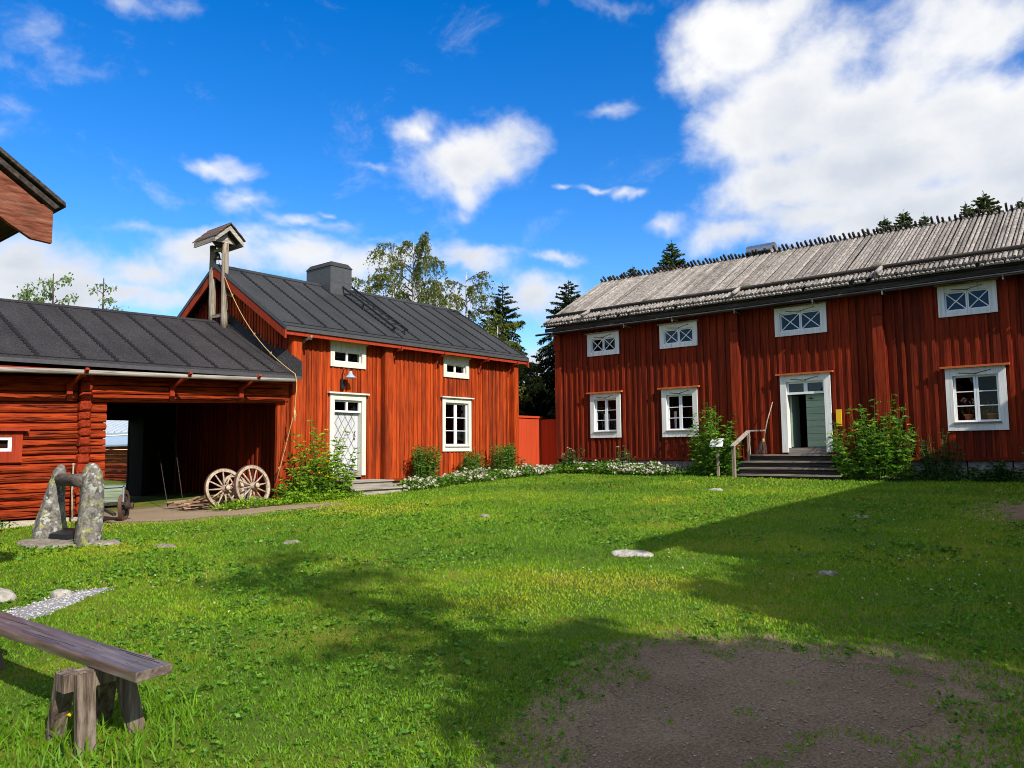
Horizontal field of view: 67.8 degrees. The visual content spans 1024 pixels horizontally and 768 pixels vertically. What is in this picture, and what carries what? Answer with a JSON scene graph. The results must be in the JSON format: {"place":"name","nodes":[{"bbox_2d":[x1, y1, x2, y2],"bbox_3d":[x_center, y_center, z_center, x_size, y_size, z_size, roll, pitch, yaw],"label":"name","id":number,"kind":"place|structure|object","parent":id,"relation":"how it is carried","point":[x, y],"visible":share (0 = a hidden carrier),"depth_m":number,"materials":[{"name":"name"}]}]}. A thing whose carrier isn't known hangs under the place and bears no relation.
{"place":"outdoors","nodes":[
{"label":"outdoors","id":0,"kind":"place"},
{"bbox_2d":[2,587,115,619],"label":"gravel path","id":1,"kind":"structure","parent":0,"point":[24,612],"depth_m":7.33,"materials":[{"name":"grey gravel"}]},
{"bbox_2d":[50,589,71,598],"bbox_3d":[-4.604,2.151,7.772,0.246,0.113,0.187,-5,-6,40],"label":"field stone","id":2,"kind":"object","parent":1,"relation":"on","point":[58,593],"visible":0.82,"depth_m":7.70,"materials":[{"name":"grey stone"}]},
{"bbox_2d":[0,468,1023,767],"bbox_3d":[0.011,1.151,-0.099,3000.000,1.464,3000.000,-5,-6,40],"label":"ground","id":3,"kind":"structure","parent":0,"point":[608,698],"depth_m":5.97,"materials":[{"name":"plant"}]},
{"bbox_2d":[0,588,16,603],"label":"field stone","id":4,"kind":"object","parent":3,"relation":"on","point":[6,594],"visible":0.82,"depth_m":7.56,"materials":[{"name":"grey stone"}]},
{"bbox_2d":[0,518,18,530],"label":"weeds","id":5,"kind":"object","parent":3,"relation":"on","point":[1,526],"visible":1,"depth_m":13.21,"materials":[{"name":"green plant"}]},
{"bbox_2d":[6,282,45,301],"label":"rowan tree","id":6,"kind":"object","parent":3,"relation":"on","point":[25,294],"visible":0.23,"depth_m":25.84,"materials":[{"name":"green plant"}]},
{"bbox_2d":[0,147,65,243],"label":"outbuilding","id":7,"kind":"structure","parent":3,"relation":"on","point":[31,204],"depth_m":6.56,"materials":[{"name":"red paint"}]},
{"bbox_2d":[24,272,78,304],"bbox_3d":[-15.504,-0.075,25.537,1.707,7.658,1.522,0,-5,-1],"label":"rowan tree","id":8,"kind":"object","parent":3,"relation":"on","point":[52,288],"visible":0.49,"depth_m":25.94,"materials":[{"name":"green plant"}]},
{"bbox_2d":[63,713,70,756],"bbox_3d":[-2.241,1.768,3.823,0.059,0.221,0.036,-2,-5,17],"label":"buttercup","id":9,"kind":"object","parent":3,"relation":"on","point":[67,715],"visible":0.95,"depth_m":3.83,"materials":[{"name":"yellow plant"}]},
{"bbox_2d":[16,463,121,548],"bbox_3d":[-6.911,1.891,11.726,2.109,1.338,1.062,-5,-6,40],"label":"stone winch","id":10,"kind":"object","parent":3,"relation":"on","point":[51,514],"visible":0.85,"depth_m":11.47,"materials":[{"name":"grey stone"}]},
{"bbox_2d":[48,521,76,539],"bbox_3d":[-7.034,2.299,12.044,0.669,0.250,0.428,-3,-6,26],"label":"black case","id":11,"kind":"object","parent":10,"relation":"on","point":[66,533],"visible":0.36,"depth_m":11.89,"materials":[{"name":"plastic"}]},
{"bbox_2d":[71,463,74,518],"bbox_3d":[-8.275,2.010,14.344,0.046,1.034,0.195,3,-6,-35],"label":"tool handle","id":12,"kind":"object","parent":3,"relation":"on","point":[73,464],"visible":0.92,"depth_m":14.33,"materials":[{"name":"beige wood"}]},
{"bbox_2d":[0,611,171,757],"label":"plank bench","id":13,"kind":"object","parent":3,"relation":"on","point":[108,670],"visible":0.98,"depth_m":4.07,"materials":[{"name":"grey wood"}]},
{"bbox_2d":[87,278,128,310],"bbox_3d":[-13.869,0.059,25.737,1.359,7.393,1.567,-5,-6,40],"label":"rowan tree","id":14,"kind":"object","parent":3,"relation":"on","point":[110,301],"visible":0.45,"depth_m":25.98,"materials":[{"name":"green plant"}]},
{"bbox_2d":[102,420,127,481],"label":"outbuilding","id":15,"kind":"structure","parent":3,"relation":"on","point":[115,459],"depth_m":27.64,"materials":[{"name":"red paint"}]},
{"bbox_2d":[0,298,302,528],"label":"log shed","id":16,"kind":"structure","parent":3,"relation":"on","point":[73,379],"depth_m":15.83,"materials":[{"name":"red paint"}]},
{"bbox_2d":[0,428,29,462],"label":"window","id":17,"kind":"structure","parent":16,"relation":"in","point":[13,452],"depth_m":13.83,"materials":[{"name":"wood"}]},
{"bbox_2d":[192,222,245,327],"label":"bell tower","id":18,"kind":"structure","parent":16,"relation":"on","point":[225,239],"depth_m":20.15,"materials":[{"name":"grey wood"}]},
{"bbox_2d":[217,259,296,479],"bbox_3d":[-6.479,-0.572,18.973,3.614,5.836,0.209,-5,-6,40],"label":"bell rope","id":19,"kind":"object","parent":18,"relation":"hanging from","point":[294,414],"visible":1,"depth_m":17.89,"materials":[{"name":"beige fabric"}]},
{"bbox_2d":[155,543,175,547],"bbox_3d":[-5.001,2.334,10.984,0.538,0.056,0.196,-5,-6,40],"label":"field stone","id":20,"kind":"object","parent":3,"relation":"on","point":[162,545],"visible":0.88,"depth_m":10.93,"materials":[{"name":"grey stone"}]},
{"bbox_2d":[74,497,329,521],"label":"sandy yard","id":21,"kind":"structure","parent":3,"relation":"on","point":[173,512],"depth_m":15.51,"materials":[{"name":"beige sand"}]},
{"bbox_2d":[104,484,133,520],"bbox_3d":[-7.555,2.246,14.203,0.908,0.703,0.994,2,-5,-26],"label":"farm cart","id":22,"kind":"object","parent":21,"relation":"on","point":[117,496],"visible":0.48,"depth_m":14.24,"materials":[{"name":"wood"}]},
{"bbox_2d":[158,446,167,506],"bbox_3d":[-7.936,2.049,17.294,0.018,1.362,1.796,3,-6,-32],"label":"leaning pole","id":23,"kind":"object","parent":21,"relation":"on","point":[162,476],"visible":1,"depth_m":17.22,"materials":[{"name":"grey wood"}]},
{"bbox_2d":[172,428,182,499],"bbox_3d":[-7.714,1.870,17.579,0.018,1.761,1.798,3,-6,-32],"label":"leaning pole","id":24,"kind":"object","parent":21,"relation":"on","point":[177,464],"visible":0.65,"depth_m":17.58,"materials":[{"name":"brown wood"}]},
{"bbox_2d":[164,494,236,508],"bbox_3d":[-6.634,2.550,16.765,1.204,0.339,1.738,-5,-6,40],"label":"board pile","id":25,"kind":"object","parent":21,"relation":"on","point":[195,502],"visible":0.65,"depth_m":16.21,"materials":[{"name":"brown wood"}]},
{"bbox_2d":[204,468,244,508],"bbox_3d":[-6.085,2.222,16.167,0.280,0.886,0.886,-22,-26,39],"label":"wagon wheel","id":26,"kind":"object","parent":21,"relation":"on","point":[224,489],"visible":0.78,"depth_m":16.11,"materials":[{"name":"brown wood"}]},
{"bbox_2d":[220,475,250,502],"bbox_3d":[-6.098,2.372,16.880,0.252,0.797,0.797,-25,20,24],"label":"wagon wheel","id":27,"kind":"object","parent":21,"relation":"on","point":[232,476],"visible":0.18,"depth_m":16.80,"materials":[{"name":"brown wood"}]},
{"bbox_2d":[233,465,270,506],"bbox_3d":[-5.606,2.213,16.506,0.297,0.939,0.939,-14,-43,30],"label":"wagon wheel","id":28,"kind":"object","parent":21,"relation":"on","point":[252,486],"visible":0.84,"depth_m":16.47,"materials":[{"name":"brown wood"}]},
{"bbox_2d":[207,490,365,510],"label":"weeds","id":29,"kind":"object","parent":21,"relation":"on","point":[258,502],"visible":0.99,"depth_m":16.52,"materials":[{"name":"green plant"}]},
{"bbox_2d":[231,485,249,501],"bbox_3d":[-6.098,2.542,17.116,0.377,0.574,0.440,-5,-6,40],"label":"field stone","id":30,"kind":"object","parent":3,"relation":"on","point":[247,495],"visible":0.18,"depth_m":17.05,"materials":[{"name":"grey stone"}]},
{"bbox_2d":[283,540,299,543],"bbox_3d":[-3.199,2.281,10.987,0.237,0.059,0.271,-5,-6,40],"label":"field stone","id":31,"kind":"object","parent":3,"relation":"on","point":[290,541],"visible":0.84,"depth_m":10.91,"materials":[{"name":"grey stone"}]},
{"bbox_2d":[272,468,320,503],"bbox_3d":[-4.819,2.317,17.268,0.933,0.817,1.273,-5,-6,40],"label":"golden glow","id":32,"kind":"object","parent":3,"relation":"on","point":[300,487],"visible":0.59,"depth_m":17.14,"materials":[{"name":"green plant"}]},
{"bbox_2d":[285,419,360,499],"bbox_3d":[-4.472,1.790,17.956,1.418,1.968,1.836,-2,-5,18],"label":"golden glow","id":33,"kind":"object","parent":3,"relation":"on","point":[327,483],"visible":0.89,"depth_m":17.77,"materials":[{"name":"green plant"}]},
{"bbox_2d":[174,261,528,496],"bbox_3d":[-4.937,-0.049,23.686,6.736,7.070,9.312,-5,-6,40],"label":"farmhouse","id":34,"kind":"object","parent":3,"relation":"on","point":[394,401],"visible":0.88,"depth_m":20.97,"materials":[{"name":"red paint"}]},
{"bbox_2d":[340,368,355,388],"bbox_3d":[-4.206,-0.157,19.680,0.400,0.541,0.300,-5,-6,40],"label":"wall lamp","id":35,"kind":"object","parent":34,"relation":"attached to","point":[350,375],"visible":1,"depth_m":19.66,"materials":[{"name":"white metal"}]},
{"bbox_2d":[329,340,367,368],"bbox_3d":[-4.338,-0.762,19.989,0.260,0.682,1.230,-5,-6,40],"label":"window","id":36,"kind":"structure","parent":34,"relation":"in","point":[335,346],"depth_m":19.95,"materials":[{"name":"beige paint"}]},
{"bbox_2d":[327,391,369,477],"bbox_3d":[-4.303,1.320,19.803,0.290,2.202,1.300,-5,-6,40],"label":"door","id":37,"kind":"structure","parent":34,"relation":"in","point":[354,422],"depth_m":19.96,"materials":[{"name":"beige paint"}]},
{"bbox_2d":[342,286,407,334],"bbox_3d":[-4.277,-2.350,22.485,3.080,2.090,0.500,-5,-6,40],"label":"roof ladder","id":38,"kind":"object","parent":34,"relation":"on","point":[374,305],"visible":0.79,"depth_m":22.22,"materials":[{"name":"black metal"}]},
{"bbox_2d":[443,355,470,378],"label":"window","id":39,"kind":"structure","parent":34,"relation":"in","point":[463,362],"depth_m":23.06,"materials":[{"name":"beige paint"}]},
{"bbox_2d":[441,396,473,450],"bbox_3d":[-1.698,1.207,22.949,0.290,1.637,1.360,-5,-6,40],"label":"window","id":40,"kind":"structure","parent":34,"relation":"in","point":[466,402],"depth_m":22.97,"materials":[{"name":"beige paint"}]},
{"bbox_2d":[352,273,392,296],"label":"birch tree","id":41,"kind":"object","parent":3,"relation":"on","point":[369,288],"visible":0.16,"depth_m":28.67,"materials":[{"name":"green plant"}]},
{"bbox_2d":[335,479,410,496],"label":"entrance steps","id":42,"kind":"structure","parent":3,"relation":"on","point":[374,486],"depth_m":18.90,"materials":[{"name":"grey stone"}]},
{"bbox_2d":[363,231,452,307],"bbox_3d":[-3.643,-1.191,29.690,5.069,9.560,5.712,-5,-6,40],"label":"birch tree","id":43,"kind":"object","parent":3,"relation":"on","point":[417,272],"visible":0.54,"depth_m":29.62,"materials":[{"name":"green plant"}]},
{"bbox_2d":[410,445,441,478],"bbox_3d":[-2.456,2.251,21.086,0.851,1.137,0.972,-5,-6,40],"label":"phlox shrub","id":44,"kind":"object","parent":3,"relation":"on","point":[425,467],"visible":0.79,"depth_m":21.01,"materials":[{"name":"green plant"}]},
{"bbox_2d":[439,271,502,332],"bbox_3d":[-1.308,-0.375,27.579,3.332,7.524,3.461,-5,-6,40],"label":"birch tree","id":45,"kind":"object","parent":3,"relation":"on","point":[469,292],"visible":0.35,"depth_m":27.71,"materials":[{"name":"green plant"}]},
{"bbox_2d":[459,447,489,470],"bbox_3d":[-1.169,2.360,22.532,0.798,0.978,1.032,-5,-6,40],"label":"phlox shrub","id":46,"kind":"object","parent":3,"relation":"on","point":[471,463],"visible":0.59,"depth_m":22.36,"materials":[{"name":"green plant"}]},
{"bbox_2d":[393,463,561,489],"bbox_3d":[-0.827,2.613,21.868,1.366,0.608,6.818,-5,-6,40],"label":"white flower bed","id":47,"kind":"object","parent":3,"relation":"on","point":[480,474],"visible":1,"depth_m":21.29,"materials":[{"name":"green plant"}]},
{"bbox_2d":[451,314,549,407],"bbox_3d":[-0.582,0.439,26.609,3.414,5.722,2.448,2,-6,-28],"label":"birch tree","id":48,"kind":"object","parent":3,"relation":"on","point":[513,326],"visible":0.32,"depth_m":26.81,"materials":[{"name":"green plant"}]},
{"bbox_2d":[489,443,516,469],"bbox_3d":[-0.215,2.345,23.601,0.874,1.091,1.021,-5,-6,40],"label":"phlox shrub","id":49,"kind":"object","parent":3,"relation":"on","point":[507,458],"visible":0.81,"depth_m":23.45,"materials":[{"name":"green plant"}]},
{"bbox_2d":[0,508,1022,611],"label":"clover blossom","id":50,"kind":"object","parent":3,"relation":"on","point":[598,570],"visible":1,"depth_m":8.15,"materials":[{"name":"white plant"}]},
{"bbox_2d":[0,495,1023,767],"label":"lawn weeds","id":51,"kind":"object","parent":3,"relation":"on","point":[456,641],"visible":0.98,"depth_m":6.21,"materials":[{"name":"green plant"}]},
{"bbox_2d":[480,282,550,420],"bbox_3d":[-0.531,0.071,29.608,5.730,8.249,5.833,-5,-6,40],"label":"spruce tree","id":52,"kind":"object","parent":3,"relation":"on","point":[499,307],"visible":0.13,"depth_m":29.55,"materials":[{"name":"green plant"}]},
{"bbox_2d":[514,454,524,468],"bbox_3d":[0.224,2.586,24.484,0.506,0.669,0.372,-1,-5,4],"label":"hollyhock","id":53,"kind":"object","parent":3,"relation":"on","point":[520,461],"visible":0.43,"depth_m":24.43,"materials":[{"name":"green plant"}]},
{"bbox_2d":[519,415,558,467],"bbox_3d":[0.812,2.035,25.356,0.870,1.970,1.500,-5,-6,40],"label":"board fence","id":54,"kind":"object","parent":3,"relation":"on","point":[537,441],"visible":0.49,"depth_m":25.82,"materials":[{"name":"orange paint"}]},
{"bbox_2d":[528,353,553,418],"bbox_3d":[1.125,1.543,31.115,4.748,5.837,4.216,2,-5,-25],"label":"spruce tree","id":55,"kind":"object","parent":3,"relation":"on","point":[542,370],"visible":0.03,"depth_m":31.39,"materials":[{"name":"green plant"}]},
{"bbox_2d":[518,281,580,421],"bbox_3d":[2.327,0.067,29.628,6.373,8.481,6.150,1,-5,-16],"label":"spruce tree","id":56,"kind":"object","parent":3,"relation":"on","point":[548,377],"visible":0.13,"depth_m":29.44,"materials":[{"name":"green plant"}]},
{"bbox_2d":[561,445,584,471],"bbox_3d":[1.931,2.392,24.317,0.764,0.908,0.576,2,-5,-25],"label":"rose bush","id":57,"kind":"object","parent":3,"relation":"on","point":[565,459],"visible":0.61,"depth_m":24.21,"materials":[{"name":"green plant"}]},
{"bbox_2d":[550,458,689,475],"bbox_3d":[3.095,2.493,23.149,5.209,0.535,1.353,-5,-6,40],"label":"white flower bed","id":58,"kind":"object","parent":3,"relation":"on","point":[620,467],"visible":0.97,"depth_m":22.66,"materials":[{"name":"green plant"}]},
{"bbox_2d":[616,446,634,464],"bbox_3d":[3.436,2.294,23.029,0.598,0.864,0.577,1,-5,-21],"label":"rose bush","id":59,"kind":"object","parent":3,"relation":"on","point":[623,458],"visible":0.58,"depth_m":23.00,"materials":[{"name":"green plant"}]},
{"bbox_2d":[626,267,637,317],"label":"young spruce","id":60,"kind":"object","parent":3,"relation":"on","point":[630,270],"visible":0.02,"depth_m":40.90,"materials":[{"name":"green plant"}]},
{"bbox_2d":[611,549,653,557],"bbox_3d":[1.460,2.034,9.129,0.539,0.095,0.415,-5,-6,40],"label":"field stone","id":61,"kind":"object","parent":3,"relation":"on","point":[632,553],"visible":0.88,"depth_m":9.03,"materials":[{"name":"grey stone"}]},
{"bbox_2d":[654,240,687,271],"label":"young spruce","id":62,"kind":"object","parent":3,"relation":"on","point":[668,260],"visible":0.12,"depth_m":39.68,"materials":[{"name":"green plant"}]},
{"bbox_2d":[674,463,739,475],"bbox_3d":[5.485,2.383,21.302,2.277,0.379,0.738,-5,-6,40],"label":"leafy edging","id":63,"kind":"object","parent":3,"relation":"on","point":[692,472],"visible":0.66,"depth_m":21.21,"materials":[{"name":"green plant"}]},
{"bbox_2d":[686,402,743,475],"bbox_3d":[5.563,1.526,21.201,1.767,2.098,1.401,-5,-6,40],"label":"golden glow","id":64,"kind":"object","parent":3,"relation":"on","point":[708,456],"visible":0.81,"depth_m":21.12,"materials":[{"name":"green plant"}]},
{"bbox_2d":[709,438,723,475],"bbox_3d":[5.593,2.063,20.759,0.370,1.150,0.147,-5,-6,40],"label":"info sign","id":65,"kind":"object","parent":3,"relation":"on","point":[720,443],"visible":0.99,"depth_m":20.75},
{"bbox_2d":[535,201,1023,479],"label":"farmhouse","id":66,"kind":"object","parent":3,"relation":"on","point":[926,324],"visible":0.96,"depth_m":20.55,"materials":[{"name":"red paint"}]},
{"bbox_2d":[585,330,619,356],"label":"window","id":67,"kind":"structure","parent":66,"relation":"in","point":[591,337],"depth_m":24.39,"materials":[{"name":"white paint"}]},
{"bbox_2d":[586,390,622,437],"bbox_3d":[2.995,0.972,24.200,1.310,1.467,0.320,-5,-6,40],"label":"window","id":68,"kind":"structure","parent":66,"relation":"in","point":[605,396],"depth_m":24.21,"materials":[{"name":"white paint"}]},
{"bbox_2d":[674,411,676,428],"bbox_3d":[4.920,1.112,22.865,0.110,0.580,0.039,-5,-6,40],"label":"curtain","id":69,"kind":"object","parent":66,"relation":"hanging from","point":[675,416],"visible":0.84,"depth_m":22.86,"materials":[{"name":"white fabric"}]},
{"bbox_2d":[657,319,698,348],"bbox_3d":[4.996,-1.470,22.741,1.330,0.762,0.280,-5,-6,40],"label":"window","id":70,"kind":"structure","parent":66,"relation":"in","point":[690,324],"depth_m":22.69,"materials":[{"name":"white paint"}]},
{"bbox_2d":[657,385,699,436],"bbox_3d":[4.987,0.819,22.544,1.340,1.487,0.320,-5,-6,40],"label":"window","id":71,"kind":"structure","parent":66,"relation":"in","point":[667,392],"depth_m":22.55,"materials":[{"name":"white paint"}]},
{"bbox_2d":[738,283,752,286],"bbox_3d":[6.603,-2.768,21.469,0.438,0.167,0.267,-5,-6,40],"label":"roof stone","id":72,"kind":"object","parent":66,"relation":"on","point":[746,284],"visible":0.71,"depth_m":21.36,"materials":[{"name":"grey stone"}]},
{"bbox_2d":[746,242,777,255],"bbox_3d":[8.074,-4.149,24.593,0.850,0.736,0.566,-5,-6,40],"label":"flue hood","id":73,"kind":"object","parent":66,"relation":"on","point":[760,247],"visible":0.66,"depth_m":24.45,"materials":[{"name":"metal"}]},
{"bbox_2d":[771,301,827,336],"bbox_3d":[7.759,-1.726,20.447,1.470,0.822,0.280,-5,-6,40],"label":"window","id":74,"kind":"structure","parent":66,"relation":"in","point":[798,309],"depth_m":20.40,"materials":[{"name":"white paint"}]},
{"bbox_2d":[775,370,833,453],"bbox_3d":[7.999,0.786,20.410,1.490,2.167,0.910,-5,-6,40],"label":"door","id":75,"kind":"structure","parent":66,"relation":"in","point":[819,407],"depth_m":20.20,"materials":[{"name":"white paint"}]},
{"bbox_2d":[836,409,841,425],"bbox_3d":[8.418,0.870,19.589,0.130,0.430,0.080,-5,-6,40],"label":"wall plaque","id":76,"kind":"object","parent":66,"relation":"attached to","point":[838,416],"depth_m":19.56,"materials":[{"name":"yellow paint"}]},
{"bbox_2d":[870,262,888,266],"bbox_3d":[9.279,-2.985,19.236,0.497,0.174,0.313,-5,-6,40],"label":"roof stone","id":77,"kind":"object","parent":66,"relation":"on","point":[878,263],"visible":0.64,"depth_m":19.13,"materials":[{"name":"grey stone"}]},
{"bbox_2d":[934,278,998,317],"bbox_3d":[10.745,-2.015,17.971,1.310,0.792,0.280,-5,-6,40],"label":"window","id":78,"kind":"structure","parent":66,"relation":"in","point":[989,285],"depth_m":17.91,"materials":[{"name":"white paint"}]},
{"bbox_2d":[960,398,974,419],"bbox_3d":[10.778,0.594,17.964,0.282,0.573,0.356,3,-6,-33],"label":"flower pot","id":79,"kind":"object","parent":66,"relation":"on","point":[968,416],"visible":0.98,"depth_m":17.92,"materials":[{"name":"ceramic"}]},
{"bbox_2d":[939,362,1009,430],"bbox_3d":[10.806,0.314,17.712,1.400,1.527,0.320,-5,-6,40],"label":"window","id":80,"kind":"structure","parent":66,"relation":"in","point":[998,370],"depth_m":17.69,"materials":[{"name":"white paint"}]},
{"bbox_2d":[982,401,997,419],"bbox_3d":[11.129,0.620,17.664,0.371,0.462,0.282,-5,-6,40],"label":"flower pot","id":81,"kind":"object","parent":66,"relation":"on","point":[991,415],"visible":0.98,"depth_m":17.61,"materials":[{"name":"ceramic"}]},
{"bbox_2d":[730,430,845,480],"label":"entrance steps","id":82,"kind":"structure","parent":3,"relation":"on","point":[812,466],"depth_m":19.79,"materials":[{"name":"grey wood"}]},
{"bbox_2d":[755,402,772,453],"bbox_3d":[6.816,1.181,20.544,0.538,1.405,0.259,-1,-5,7],"label":"besom broom","id":83,"kind":"object","parent":82,"relation":"on","point":[761,446],"visible":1,"depth_m":20.51,"materials":[{"name":"brown wood"}]},
{"bbox_2d":[817,570,837,576],"bbox_3d":[3.144,1.898,7.606,0.196,0.070,0.136,-5,-6,40],"label":"field stone","id":84,"kind":"object","parent":3,"relation":"on","point":[826,573],"visible":0.76,"depth_m":7.56,"materials":[{"name":"grey stone"}]},
{"bbox_2d":[850,515,869,517],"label":"field stone","id":85,"kind":"object","parent":3,"relation":"on","point":[863,516],"visible":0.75,"depth_m":11.72,"materials":[{"name":"grey stone"}]},
{"bbox_2d":[825,394,918,480],"bbox_3d":[8.727,1.308,18.479,2.133,2.103,1.550,-5,-6,40],"label":"golden glow","id":86,"kind":"object","parent":3,"relation":"on","point":[885,467],"visible":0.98,"depth_m":18.24,"materials":[{"name":"green plant"}]},
{"bbox_2d":[875,216,894,231],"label":"young spruce","id":87,"kind":"object","parent":3,"relation":"on","point":[884,222],"visible":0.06,"depth_m":37.85,"materials":[{"name":"green plant"}]},
{"bbox_2d":[891,209,919,229],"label":"young spruce","id":88,"kind":"object","parent":3,"relation":"on","point":[903,217],"visible":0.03,"depth_m":38.32,"materials":[{"name":"green plant"}]},
{"bbox_2d":[918,213,931,225],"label":"young spruce","id":89,"kind":"object","parent":3,"relation":"on","point":[925,218],"visible":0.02,"depth_m":37.86,"materials":[{"name":"green plant"}]},
{"bbox_2d":[915,428,966,480],"bbox_3d":[9.990,1.656,17.736,1.041,1.238,0.735,-5,-6,40],"label":"rose bush","id":90,"kind":"object","parent":3,"relation":"on","point":[928,467],"visible":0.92,"depth_m":17.66,"materials":[{"name":"green plant"}]},
{"bbox_2d":[905,467,1023,481],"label":"leafy edging","id":91,"kind":"object","parent":3,"relation":"on","point":[968,477],"visible":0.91,"depth_m":17.21,"materials":[{"name":"green plant"}]},
{"bbox_2d":[957,203,976,218],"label":"young spruce","id":92,"kind":"object","parent":3,"relation":"on","point":[966,209],"visible":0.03,"depth_m":35.84,"materials":[{"name":"green plant"}]},
{"bbox_2d":[971,191,1001,214],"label":"young spruce","id":93,"kind":"object","parent":3,"relation":"on","point":[980,204],"visible":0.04,"depth_m":36.26,"materials":[{"name":"green plant"}]},
{"bbox_2d":[969,460,1017,481],"bbox_3d":[10.773,1.950,17.015,0.883,0.511,0.677,-2,-5,20],"label":"rose bush","id":94,"kind":"object","parent":3,"relation":"on","point":[996,472],"visible":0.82,"depth_m":16.87,"materials":[{"name":"green plant"}]},
{"bbox_2d":[1003,504,1023,519],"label":"bare patch","id":95,"kind":"object","parent":3,"relation":"on","point":[1020,516],"visible":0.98,"depth_m":11.88,"materials":[{"name":"brown soil"}]},
{"bbox_2d":[1014,200,1023,208],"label":"young spruce","id":96,"kind":"object","parent":3,"relation":"on","point":[1021,204],"visible":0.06,"depth_m":33.87,"materials":[{"name":"green plant"}]},
{"bbox_2d":[0,0,1023,449],"label":"sky","id":97,"kind":"structure","parent":0,"point":[538,146],"materials":[{"name":"blue"}]},
{"bbox_2d":[576,647,941,767],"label":"dirt path","id":98,"kind":"structure","parent":0,"point":[721,710],"depth_m":4.18,"materials":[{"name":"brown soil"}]}
]}

